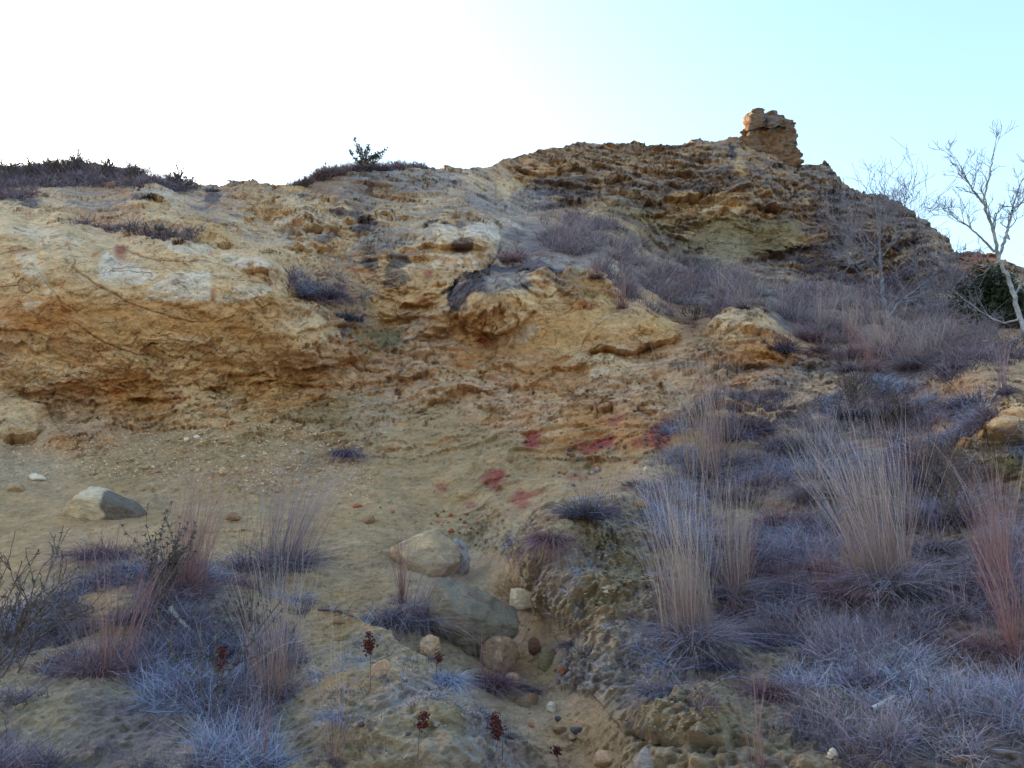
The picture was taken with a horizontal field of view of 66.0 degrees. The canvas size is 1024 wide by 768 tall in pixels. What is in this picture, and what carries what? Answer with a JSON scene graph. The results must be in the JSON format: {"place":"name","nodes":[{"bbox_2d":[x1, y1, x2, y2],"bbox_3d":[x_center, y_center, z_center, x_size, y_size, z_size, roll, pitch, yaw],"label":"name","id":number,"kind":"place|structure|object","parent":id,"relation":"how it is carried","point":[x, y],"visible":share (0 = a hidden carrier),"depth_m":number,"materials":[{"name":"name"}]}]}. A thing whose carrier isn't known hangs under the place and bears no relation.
{"place":"outdoors","nodes":[
{"label":"outdoors","id":0,"kind":"place"},
{"bbox_2d":[0,148,207,193],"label":"dry grass","id":1,"kind":"structure","parent":0,"point":[70,174],"depth_m":16.88,"materials":[{"name":"plant"}]},
{"bbox_2d":[0,422,379,498],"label":"gravel","id":2,"kind":"structure","parent":0,"point":[202,458],"depth_m":9.78,"materials":[{"name":"gravel"}]},
{"bbox_2d":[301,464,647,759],"bbox_3d":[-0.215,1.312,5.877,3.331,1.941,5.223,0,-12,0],"label":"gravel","id":3,"kind":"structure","parent":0,"point":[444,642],"depth_m":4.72,"materials":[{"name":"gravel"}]},
{"bbox_2d":[0,384,1023,767],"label":"ground","id":4,"kind":"structure","parent":0,"point":[484,470],"depth_m":5.82,"materials":[{"name":"soil"}]},
{"bbox_2d":[1,731,84,767],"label":"grass tussock","id":5,"kind":"object","parent":4,"relation":"on","point":[67,766],"depth_m":3.33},
{"bbox_2d":[0,525,97,652],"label":"shrub","id":6,"kind":"object","parent":4,"relation":"on","point":[51,627],"visible":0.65,"depth_m":4.81,"materials":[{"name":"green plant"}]},
{"bbox_2d":[0,528,111,677],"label":"shrub","id":7,"kind":"object","parent":4,"relation":"on","point":[18,626],"visible":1,"depth_m":4.20,"materials":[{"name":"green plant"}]},
{"bbox_2d":[25,526,106,619],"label":"grass tussock","id":8,"kind":"object","parent":4,"relation":"on","point":[71,582],"depth_m":5.21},
{"bbox_2d":[1,509,169,585],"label":"grass tussock","id":9,"kind":"object","parent":4,"relation":"on","point":[82,556],"depth_m":6.58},
{"bbox_2d":[9,534,198,698],"bbox_3d":[-2.198,1.309,4.342,1.074,0.991,1.162,0,-12,0],"label":"grass tussock","id":10,"kind":"object","parent":4,"relation":"on","point":[105,671],"depth_m":4.26,"materials":[{"name":"plant"}]},
{"bbox_2d":[63,486,146,519],"bbox_3d":[-4.124,1.274,7.991,0.913,0.476,0.541,0,-12,0],"label":"boulder","id":11,"kind":"object","parent":4,"relation":"on","point":[92,503],"visible":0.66,"depth_m":7.79,"materials":[{"name":"stone"}]},
{"bbox_2d":[70,548,203,641],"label":"grass tussock","id":12,"kind":"object","parent":4,"relation":"on","point":[128,621],"depth_m":4.92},
{"bbox_2d":[120,501,199,612],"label":"shrub","id":13,"kind":"object","parent":4,"relation":"on","point":[175,558],"visible":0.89,"depth_m":5.04,"materials":[{"name":"brown plant"}]},
{"bbox_2d":[0,537,348,767],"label":"dry grass","id":14,"kind":"structure","parent":4,"relation":"on","point":[215,738],"depth_m":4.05,"materials":[{"name":"grey plant"}]},
{"bbox_2d":[93,437,267,618],"bbox_3d":[-2.166,1.014,5.336,1.209,1.400,1.403,0,-12,0],"label":"grass tussock","id":15,"kind":"object","parent":4,"relation":"on","point":[190,581],"depth_m":5.34,"materials":[{"name":"plant"}]},
{"bbox_2d":[111,655,307,722],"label":"grass tussock","id":16,"kind":"object","parent":4,"relation":"on","point":[168,691],"depth_m":4.03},
{"bbox_2d":[156,600,284,721],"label":"dead weed","id":17,"kind":"object","parent":4,"relation":"on","point":[240,653],"visible":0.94,"depth_m":3.86,"materials":[{"name":"brown plant"}]},
{"bbox_2d":[159,618,294,680],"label":"grass tussock","id":18,"kind":"object","parent":4,"relation":"on","point":[237,649],"depth_m":4.47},
{"bbox_2d":[200,582,271,640],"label":"dead weed","id":19,"kind":"object","parent":4,"relation":"on","point":[240,611],"visible":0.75,"depth_m":4.79,"materials":[{"name":"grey plant"}]},
{"bbox_2d":[219,628,297,767],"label":"grass tussock","id":20,"kind":"object","parent":4,"relation":"on","point":[265,741],"depth_m":3.33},
{"bbox_2d":[182,520,352,719],"bbox_3d":[-1.225,1.258,4.095,0.944,1.106,1.090,3,-12,-14],"label":"grass tussock","id":21,"kind":"object","parent":4,"relation":"on","point":[285,687],"depth_m":4.09,"materials":[{"name":"plant"}]},
{"bbox_2d":[194,422,390,583],"bbox_3d":[-1.848,1.175,6.381,1.890,1.873,1.986,0,-12,0],"label":"grass tussock","id":22,"kind":"object","parent":4,"relation":"on","point":[272,552],"depth_m":6.29,"materials":[{"name":"plant"}]},
{"bbox_2d":[294,581,368,767],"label":"grass tussock","id":23,"kind":"object","parent":4,"relation":"on","point":[332,757],"depth_m":3.40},
{"bbox_2d":[288,701,375,735],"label":"grass tussock","id":24,"kind":"object","parent":4,"relation":"on","point":[331,716],"depth_m":3.52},
{"bbox_2d":[305,438,381,467],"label":"grass tussock","id":25,"kind":"object","parent":4,"relation":"on","point":[338,454],"depth_m":9.51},
{"bbox_2d":[369,659,390,678],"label":"stone","id":26,"kind":"object","parent":4,"relation":"on","point":[378,667],"visible":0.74,"depth_m":3.97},
{"bbox_2d":[382,505,424,603],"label":"grass tussock","id":27,"kind":"object","parent":4,"relation":"on","point":[401,584],"depth_m":5.82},
{"bbox_2d":[311,542,538,676],"bbox_3d":[-0.584,1.538,5.338,1.757,0.937,1.544,0,-12,0],"label":"grass tussock","id":28,"kind":"object","parent":4,"relation":"on","point":[408,620],"depth_m":5.25,"materials":[{"name":"plant"}]},
{"bbox_2d":[389,529,460,576],"bbox_3d":[-0.762,1.524,6.893,0.623,0.514,0.471,0,-12,0],"label":"boulder","id":29,"kind":"object","parent":4,"relation":"on","point":[432,546],"visible":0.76,"depth_m":6.76,"materials":[{"name":"stone"}]},
{"bbox_2d":[419,635,440,659],"bbox_3d":[-0.519,1.685,5.011,0.134,0.174,0.126,0,-12,0],"label":"stone","id":30,"kind":"object","parent":4,"relation":"on","point":[427,647],"visible":0.68,"depth_m":4.98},
{"bbox_2d":[453,537,469,575],"bbox_3d":[-0.495,1.579,7.071,0.248,0.399,0.218,0,-12,0],"label":"boulder","id":31,"kind":"object","parent":4,"relation":"on","point":[465,559],"visible":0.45,"depth_m":6.99,"materials":[{"name":"stone"}]},
{"bbox_2d":[427,665,511,710],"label":"grass tussock","id":32,"kind":"object","parent":4,"relation":"on","point":[445,680],"depth_m":4.20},
{"bbox_2d":[427,577,519,657],"bbox_3d":[-0.268,1.606,5.367,0.590,0.569,0.436,6,-14,-27],"label":"boulder","id":33,"kind":"object","parent":4,"relation":"on","point":[475,603],"visible":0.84,"depth_m":5.24,"materials":[{"name":"stone"}]},
{"bbox_2d":[297,488,681,767],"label":"dry weeds","id":34,"kind":"object","parent":4,"relation":"on","point":[568,624],"visible":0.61,"depth_m":4.45,"materials":[{"name":"brown plant"}]},
{"bbox_2d":[486,711,506,759],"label":"seed stalk","id":35,"kind":"object","parent":4,"relation":"on","point":[496,722],"visible":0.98,"depth_m":3.48,"materials":[{"name":"brown plant"}]},
{"bbox_2d":[482,635,519,672],"bbox_3d":[-0.069,1.792,5.176,0.232,0.282,0.174,7,-14,-31],"label":"boulder","id":36,"kind":"object","parent":4,"relation":"on","point":[507,643],"visible":0.78,"depth_m":5.13,"materials":[{"name":"stone"}]},
{"bbox_2d":[454,615,570,715],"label":"grass tussock","id":37,"kind":"object","parent":4,"relation":"on","point":[496,683],"depth_m":4.80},
{"bbox_2d":[510,588,533,608],"bbox_3d":[0.125,1.540,5.702,0.274,0.164,0.246,3,-12,-13],"label":"stone","id":38,"kind":"object","parent":4,"relation":"on","point":[519,598],"visible":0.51,"depth_m":5.58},
{"bbox_2d":[512,692,538,707],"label":"stone","id":39,"kind":"object","parent":4,"relation":"on","point":[531,697],"visible":0.84,"depth_m":4.71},
{"bbox_2d":[538,646,554,671],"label":"stone","id":40,"kind":"object","parent":4,"relation":"on","point":[544,663],"visible":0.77,"depth_m":5.18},
{"bbox_2d":[500,513,603,591],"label":"grass tussock","id":41,"kind":"object","parent":4,"relation":"on","point":[538,538],"depth_m":5.19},
{"bbox_2d":[515,470,648,543],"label":"grass tussock","id":42,"kind":"object","parent":4,"relation":"on","point":[585,512],"depth_m":5.48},
{"bbox_2d":[594,749,612,767],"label":"stone","id":43,"kind":"object","parent":4,"relation":"on","point":[602,758],"visible":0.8,"depth_m":3.83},
{"bbox_2d":[513,513,717,737],"bbox_3d":[0.554,1.345,5.169,1.100,1.114,3.613,0,-12,0],"label":"rock","id":44,"kind":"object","parent":4,"relation":"on","point":[604,621],"depth_m":4.90,"materials":[{"name":"brown stone"}]},
{"bbox_2d":[662,604,784,682],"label":"grass tussock","id":45,"kind":"object","parent":44,"relation":"on","point":[710,664],"depth_m":4.29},
{"bbox_2d":[634,747,652,767],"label":"stone","id":46,"kind":"object","parent":4,"relation":"on","point":[643,759],"visible":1,"depth_m":3.27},
{"bbox_2d":[585,650,757,749],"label":"grass tussock","id":47,"kind":"object","parent":4,"relation":"on","point":[649,692],"depth_m":3.71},
{"bbox_2d":[625,485,735,566],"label":"grass tussock","id":48,"kind":"object","parent":4,"relation":"on","point":[669,541],"depth_m":5.49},
{"bbox_2d":[572,441,815,702],"bbox_3d":[1.024,1.037,4.573,1.451,1.607,1.530,-7,-14,28],"label":"grass tussock","id":49,"kind":"object","parent":4,"relation":"on","point":[686,641],"depth_m":4.51,"materials":[{"name":"plant"}]},
{"bbox_2d":[637,329,797,497],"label":"grass tussock","id":50,"kind":"object","parent":4,"relation":"on","point":[710,474],"depth_m":7.91,"materials":[{"name":"plant"}]},
{"bbox_2d":[657,319,788,480],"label":"grass tussock","id":51,"kind":"object","parent":4,"relation":"on","point":[723,451],"depth_m":8.26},
{"bbox_2d":[697,564,776,633],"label":"grass tussock","id":52,"kind":"object","parent":4,"relation":"on","point":[739,612],"depth_m":5.01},
{"bbox_2d":[696,404,780,445],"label":"grass tussock","id":53,"kind":"object","parent":4,"relation":"on","point":[741,436],"depth_m":8.87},
{"bbox_2d":[685,397,797,440],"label":"grass tussock","id":54,"kind":"object","parent":4,"relation":"on","point":[763,428],"depth_m":9.19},
{"bbox_2d":[717,422,781,471],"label":"grass tussock","id":55,"kind":"object","parent":4,"relation":"on","point":[755,455],"depth_m":8.18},
{"bbox_2d":[725,661,783,767],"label":"grass tussock","id":56,"kind":"object","parent":4,"relation":"on","point":[755,761],"depth_m":3.18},
{"bbox_2d":[711,444,805,490],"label":"grass tussock","id":57,"kind":"object","parent":4,"relation":"on","point":[759,480],"depth_m":7.41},
{"bbox_2d":[687,442,837,627],"bbox_3d":[1.574,1.001,5.370,1.611,1.282,1.463,0,-12,0],"label":"grass tussock","id":58,"kind":"object","parent":4,"relation":"on","point":[723,590],"depth_m":5.23,"materials":[{"name":"plant"}]},
{"bbox_2d":[705,654,831,718],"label":"grass tussock","id":59,"kind":"object","parent":4,"relation":"on","point":[766,695],"depth_m":3.88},
{"bbox_2d":[726,591,811,658],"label":"grass tussock","id":60,"kind":"object","parent":4,"relation":"on","point":[777,645],"depth_m":4.54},
{"bbox_2d":[741,513,830,566],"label":"grass tussock","id":61,"kind":"object","parent":4,"relation":"on","point":[780,557],"depth_m":5.87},
{"bbox_2d":[727,402,848,464],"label":"grass tussock","id":62,"kind":"object","parent":4,"relation":"on","point":[794,445],"depth_m":8.19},
{"bbox_2d":[757,672,848,749],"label":"grass tussock","id":63,"kind":"object","parent":4,"relation":"on","point":[798,714],"depth_m":3.58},
{"bbox_2d":[726,528,895,617],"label":"grass tussock","id":64,"kind":"object","parent":4,"relation":"on","point":[787,585],"depth_m":5.11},
{"bbox_2d":[599,362,1023,767],"bbox_3d":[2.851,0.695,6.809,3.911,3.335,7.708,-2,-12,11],"label":"straw litter","id":65,"kind":"object","parent":4,"relation":"on","point":[897,389],"visible":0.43,"depth_m":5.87,"materials":[{"name":"grey plant"}]},
{"bbox_2d":[682,492,796,570],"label":"grass tussock","id":66,"kind":"object","parent":65,"relation":"on","point":[758,544],"depth_m":6.13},
{"bbox_2d":[709,501,809,582],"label":"grass tussock","id":67,"kind":"object","parent":65,"relation":"on","point":[760,571],"depth_m":5.65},
{"bbox_2d":[733,471,813,530],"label":"grass tussock","id":68,"kind":"object","parent":65,"relation":"on","point":[776,520],"depth_m":6.58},
{"bbox_2d":[769,487,938,628],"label":"grass tussock","id":69,"kind":"object","parent":65,"relation":"on","point":[843,592],"depth_m":4.92,"materials":[{"name":"plant"}]},
{"bbox_2d":[814,405,960,592],"bbox_3d":[2.408,0.811,5.113,1.038,1.411,0.812,0,-12,0],"label":"grass tussock","id":70,"kind":"object","parent":65,"relation":"on","point":[890,540],"depth_m":5.07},
{"bbox_2d":[860,479,948,529],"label":"grass tussock","id":71,"kind":"object","parent":65,"relation":"on","point":[907,523],"depth_m":6.23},
{"bbox_2d":[916,442,1023,607],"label":"grass tussock","id":72,"kind":"object","parent":65,"relation":"on","point":[996,545],"depth_m":4.87,"materials":[{"name":"plant"}]},
{"bbox_2d":[768,533,867,579],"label":"grass tussock","id":73,"kind":"object","parent":4,"relation":"on","point":[812,569],"depth_m":5.40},
{"bbox_2d":[782,401,855,434],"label":"grass tussock","id":74,"kind":"object","parent":4,"relation":"on","point":[809,427],"depth_m":9.01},
{"bbox_2d":[753,395,903,510],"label":"grass tussock","id":75,"kind":"object","parent":4,"relation":"on","point":[802,492],"depth_m":6.79,"materials":[{"name":"plant"}]},
{"bbox_2d":[790,393,876,458],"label":"grass tussock","id":76,"kind":"object","parent":4,"relation":"on","point":[840,448],"depth_m":8.04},
{"bbox_2d":[793,384,920,424],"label":"grass tussock","id":77,"kind":"object","parent":4,"relation":"on","point":[851,415],"depth_m":8.97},
{"bbox_2d":[791,624,926,699],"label":"grass tussock","id":78,"kind":"object","parent":4,"relation":"on","point":[858,675],"depth_m":3.84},
{"bbox_2d":[746,384,1023,634],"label":"grass tussock","id":79,"kind":"object","parent":4,"relation":"on","point":[886,579],"depth_m":4.93,"materials":[{"name":"plant"}]},
{"bbox_2d":[755,574,1018,767],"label":"curled grass","id":80,"kind":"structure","parent":4,"relation":"on","point":[814,681],"depth_m":3.70,"materials":[{"name":"plant"}]},
{"bbox_2d":[836,699,940,761],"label":"grass tussock","id":81,"kind":"object","parent":4,"relation":"on","point":[899,739],"depth_m":3.18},
{"bbox_2d":[867,387,930,428],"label":"shrub","id":82,"kind":"object","parent":4,"relation":"on","point":[898,410],"visible":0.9,"depth_m":8.55,"materials":[{"name":"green plant"}]},
{"bbox_2d":[878,603,948,655],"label":"grass tussock","id":83,"kind":"object","parent":4,"relation":"on","point":[930,639],"depth_m":4.33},
{"bbox_2d":[870,419,958,470],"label":"grass tussock","id":84,"kind":"object","parent":4,"relation":"on","point":[908,460],"depth_m":7.13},
{"bbox_2d":[875,556,970,608],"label":"grass tussock","id":85,"kind":"object","parent":4,"relation":"on","point":[920,594],"depth_m":4.76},
{"bbox_2d":[836,406,1018,533],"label":"dead weed","id":86,"kind":"object","parent":4,"relation":"on","point":[951,458],"visible":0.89,"depth_m":5.93,"materials":[{"name":"brown plant"}]},
{"bbox_2d":[888,506,968,553],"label":"grass tussock","id":87,"kind":"object","parent":4,"relation":"on","point":[939,547],"depth_m":5.61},
{"bbox_2d":[857,399,1012,498],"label":"grass tussock","id":88,"kind":"object","parent":4,"relation":"on","point":[915,477],"depth_m":6.80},
{"bbox_2d":[882,563,1016,631],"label":"grass tussock","id":89,"kind":"object","parent":4,"relation":"on","point":[956,614],"depth_m":4.53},
{"bbox_2d":[896,648,1016,701],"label":"grass tussock","id":90,"kind":"object","parent":4,"relation":"on","point":[959,684],"depth_m":3.64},
{"bbox_2d":[903,461,1021,535],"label":"grass tussock","id":91,"kind":"object","parent":4,"relation":"on","point":[950,521],"depth_m":5.90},
{"bbox_2d":[907,377,1023,423],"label":"grass tussock","id":92,"kind":"object","parent":4,"relation":"on","point":[953,402],"depth_m":7.73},
{"bbox_2d":[911,595,1023,677],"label":"grass tussock","id":93,"kind":"object","parent":4,"relation":"on","point":[981,645],"depth_m":4.04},
{"bbox_2d":[935,436,1023,553],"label":"grass tussock","id":94,"kind":"object","parent":4,"relation":"on","point":[992,501],"depth_m":5.35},
{"bbox_2d":[942,512,1023,680],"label":"grass tussock","id":95,"kind":"object","parent":4,"relation":"on","point":[1010,630],"depth_m":4.00,"materials":[{"name":"plant"}]},
{"bbox_2d":[972,337,1023,399],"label":"grass tussock","id":96,"kind":"object","parent":4,"relation":"on","point":[1005,390],"depth_m":7.73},
{"bbox_2d":[0,158,1023,439],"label":"cliff","id":97,"kind":"structure","parent":0,"point":[216,320],"depth_m":11.97,"materials":[{"name":"stone"}]},
{"bbox_2d":[290,254,336,303],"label":"grass tussock","id":98,"kind":"object","parent":97,"relation":"on","point":[302,294],"depth_m":12.87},
{"bbox_2d":[303,264,368,307],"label":"grass tussock","id":99,"kind":"object","parent":97,"relation":"on","point":[333,295],"depth_m":12.96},
{"bbox_2d":[333,290,380,333],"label":"grass tussock","id":100,"kind":"object","parent":97,"relation":"on","point":[350,317],"depth_m":12.64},
{"bbox_2d":[285,154,431,185],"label":"dry grass","id":101,"kind":"structure","parent":97,"relation":"on","point":[337,169],"depth_m":19.32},
{"bbox_2d":[346,137,388,169],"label":"juniper bush","id":102,"kind":"object","parent":97,"relation":"on","point":[366,159],"visible":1,"depth_m":18.92,"materials":[{"name":"green plant"}]},
{"bbox_2d":[0,178,812,412],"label":"dry grass","id":103,"kind":"structure","parent":97,"relation":"on","point":[7,193],"depth_m":12.83,"materials":[{"name":"plant"}]},
{"bbox_2d":[518,198,1023,375],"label":"dry grass","id":104,"kind":"structure","parent":97,"relation":"on","point":[575,247],"depth_m":16.04,"materials":[{"name":"plant"}]},
{"bbox_2d":[743,311,831,366],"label":"grass tussock","id":105,"kind":"object","parent":97,"relation":"on","point":[788,348],"depth_m":11.26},
{"bbox_2d":[785,318,839,342],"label":"grass tussock","id":106,"kind":"object","parent":97,"relation":"on","point":[812,336],"depth_m":12.65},
{"bbox_2d":[824,347,887,407],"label":"shrub","id":107,"kind":"object","parent":97,"relation":"on","point":[849,382],"visible":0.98,"depth_m":9.55,"materials":[{"name":"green plant"}]},
{"bbox_2d":[828,283,888,343],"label":"grass tussock","id":108,"kind":"object","parent":97,"relation":"on","point":[844,336],"depth_m":12.67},
{"bbox_2d":[825,319,896,360],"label":"grass tussock","id":109,"kind":"object","parent":97,"relation":"on","point":[849,353],"depth_m":11.55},
{"bbox_2d":[850,328,903,372],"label":"grass tussock","id":110,"kind":"object","parent":97,"relation":"on","point":[879,366],"depth_m":10.73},
{"bbox_2d":[821,296,934,360],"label":"grass tussock","id":111,"kind":"object","parent":97,"relation":"on","point":[877,333],"depth_m":11.63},
{"bbox_2d":[773,139,993,328],"bbox_3d":[6.898,-2.523,14.380,3.613,4.453,3.176,0,-12,0],"label":"bare tree","id":112,"kind":"object","parent":97,"relation":"on","point":[893,206],"visible":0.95,"depth_m":14.19,"materials":[{"name":"grey plant"}]},
{"bbox_2d":[782,247,1023,402],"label":"dry grass","id":113,"kind":"structure","parent":97,"relation":"on","point":[973,353],"depth_m":15.57,"materials":[{"name":"plant"}]},
{"bbox_2d":[854,313,955,369],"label":"grass tussock","id":114,"kind":"object","parent":97,"relation":"on","point":[916,358],"depth_m":10.75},
{"bbox_2d":[918,120,1023,347],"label":"bare tree","id":115,"kind":"object","parent":97,"relation":"on","point":[983,201],"visible":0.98,"depth_m":11.24,"materials":[{"name":"grey plant"}]},
{"bbox_2d":[0,0,1023,266],"label":"sky","id":116,"kind":"structure","parent":0,"point":[243,90],"materials":[{"name":"white"}]},
{"bbox_2d":[508,136,1023,339],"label":"ridge","id":117,"kind":"structure","parent":0,"point":[712,197],"depth_m":26.23,"materials":[{"name":"stone"}]},
{"bbox_2d":[739,108,803,167],"bbox_3d":[10.337,-9.880,32.513,2.970,3.166,3.091,0,-12,0],"label":"rock pinnacle","id":118,"kind":"object","parent":117,"relation":"on","point":[772,132],"visible":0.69,"depth_m":31.40,"materials":[{"name":"stone"}]},
{"bbox_2d":[943,258,1023,328],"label":"juniper bush","id":119,"kind":"object","parent":117,"relation":"on","point":[994,285],"visible":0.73,"depth_m":14.40,"materials":[{"name":"green plant"}]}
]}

